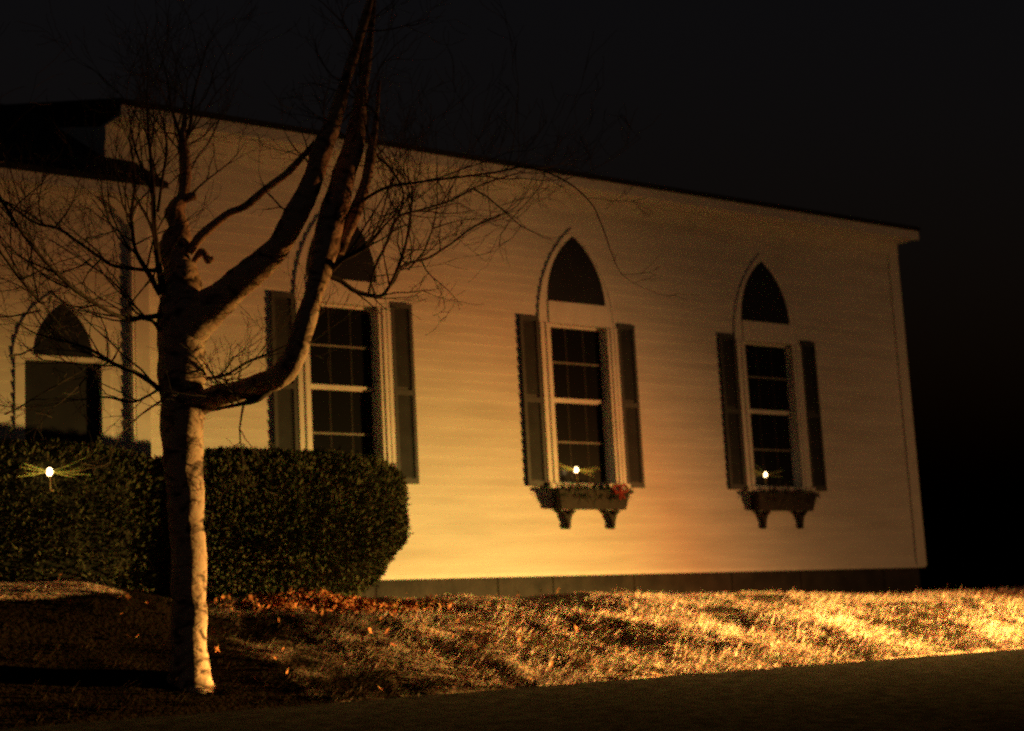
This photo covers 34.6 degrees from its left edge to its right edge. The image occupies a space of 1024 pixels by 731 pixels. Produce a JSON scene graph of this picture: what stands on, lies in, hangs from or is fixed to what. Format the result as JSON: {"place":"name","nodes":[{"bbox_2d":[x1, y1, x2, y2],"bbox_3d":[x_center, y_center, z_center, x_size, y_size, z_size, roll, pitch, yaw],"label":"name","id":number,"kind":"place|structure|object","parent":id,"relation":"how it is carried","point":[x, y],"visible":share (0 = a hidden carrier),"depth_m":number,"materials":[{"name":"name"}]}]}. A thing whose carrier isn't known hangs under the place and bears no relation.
{"place":"outdoors","nodes":[
{"label":"outdoors","id":0,"kind":"place"},
{"bbox_2d":[0,572,1023,728],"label":"lawn","id":1,"kind":"structure","parent":0,"point":[40,631],"depth_m":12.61,"materials":[{"name":"plant"}]},
{"bbox_2d":[0,427,166,593],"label":"hedge","id":2,"kind":"object","parent":1,"relation":"on","point":[86,526],"visible":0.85,"depth_m":13.59,"materials":[{"name":"green plant"}]},
{"bbox_2d":[18,457,89,491],"bbox_3d":[-3.701,0.874,13.286,0.644,0.283,0.136,4,-12,-36],"label":"candle lamp","id":3,"kind":"object","parent":2,"relation":"attached to","point":[49,471],"visible":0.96,"depth_m":13.29,"materials":[{"name":"white"}]},
{"bbox_2d":[129,443,413,598],"bbox_3d":[-2.193,1.544,15.251,3.036,1.656,1.505,4,-12,-36],"label":"hedge","id":4,"kind":"object","parent":1,"relation":"on","point":[336,522],"visible":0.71,"depth_m":14.72,"materials":[{"name":"green plant"}]},
{"bbox_2d":[0,0,690,693],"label":"bare tree","id":5,"kind":"object","parent":1,"relation":"on","point":[192,314],"visible":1,"depth_m":11.93,"materials":[{"name":"brown plant"}]},
{"bbox_2d":[7,574,850,694],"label":"fallen leaves","id":6,"kind":"object","parent":1,"relation":"on","point":[329,601],"visible":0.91,"depth_m":14.39,"materials":[{"name":"brown plant"}]},
{"bbox_2d":[0,98,926,598],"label":"church building","id":7,"kind":"structure","parent":1,"relation":"on","point":[772,344],"depth_m":19.23,"materials":[{"name":"wood"}]},
{"bbox_2d":[12,289,112,451],"bbox_3d":[-4.157,0.284,15.243,0.960,2.030,0.170,4,-12,-36],"label":"window","id":8,"kind":"structure","parent":7,"relation":"in","point":[30,381],"depth_m":15.29,"materials":[{"name":"glass"}]},
{"bbox_2d":[294,216,396,466],"bbox_3d":[-1.821,-0.285,17.686,1.210,3.160,0.205,4,-12,-36],"label":"window","id":9,"kind":"structure","parent":7,"relation":"in","point":[353,410],"depth_m":17.75,"materials":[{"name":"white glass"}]},
{"bbox_2d":[558,463,600,482],"bbox_3d":[0.775,1.255,19.235,0.662,0.256,0.133,3,-11,-33],"label":"candle lamp","id":10,"kind":"object","parent":7,"relation":"on","point":[575,469],"visible":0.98,"depth_m":19.25,"materials":[{"name":"white"}]},
{"bbox_2d":[537,228,630,489],"bbox_3d":[0.789,-0.100,19.597,1.210,3.160,0.205,4,-12,-36],"label":"window","id":11,"kind":"structure","parent":7,"relation":"in","point":[583,418],"depth_m":19.64,"materials":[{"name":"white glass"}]},
{"bbox_2d":[560,476,634,505],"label":"evergreen boughs","id":12,"kind":"object","parent":7,"relation":"in","point":[618,487],"visible":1,"depth_m":19.16,"materials":[{"name":"green plant"}]},
{"bbox_2d":[747,465,781,486],"bbox_3d":[3.241,1.422,21.075,0.691,0.283,0.078,6,-13,-42],"label":"candle lamp","id":13,"kind":"object","parent":7,"relation":"on","point":[763,473],"visible":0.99,"depth_m":21.05,"materials":[{"name":"white"}]},
{"bbox_2d":[733,253,815,492],"bbox_3d":[3.342,0.081,21.467,1.210,3.160,0.205,4,-12,-36],"label":"window","id":14,"kind":"structure","parent":7,"relation":"in","point":[768,350],"depth_m":21.52,"materials":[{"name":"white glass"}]},
{"bbox_2d":[756,479,820,509],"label":"evergreen boughs","id":15,"kind":"object","parent":7,"relation":"in","point":[785,490],"visible":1,"depth_m":20.97,"materials":[{"name":"green plant"}]},
{"bbox_2d":[0,648,1023,730],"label":"road","id":16,"kind":"structure","parent":0,"point":[978,691],"depth_m":11.53,"materials":[{"name":"grey asphalt"}]},
{"bbox_2d":[0,0,1023,592],"label":"sky","id":17,"kind":"structure","parent":0,"point":[906,112],"materials":[{"name":"black"}]}
]}

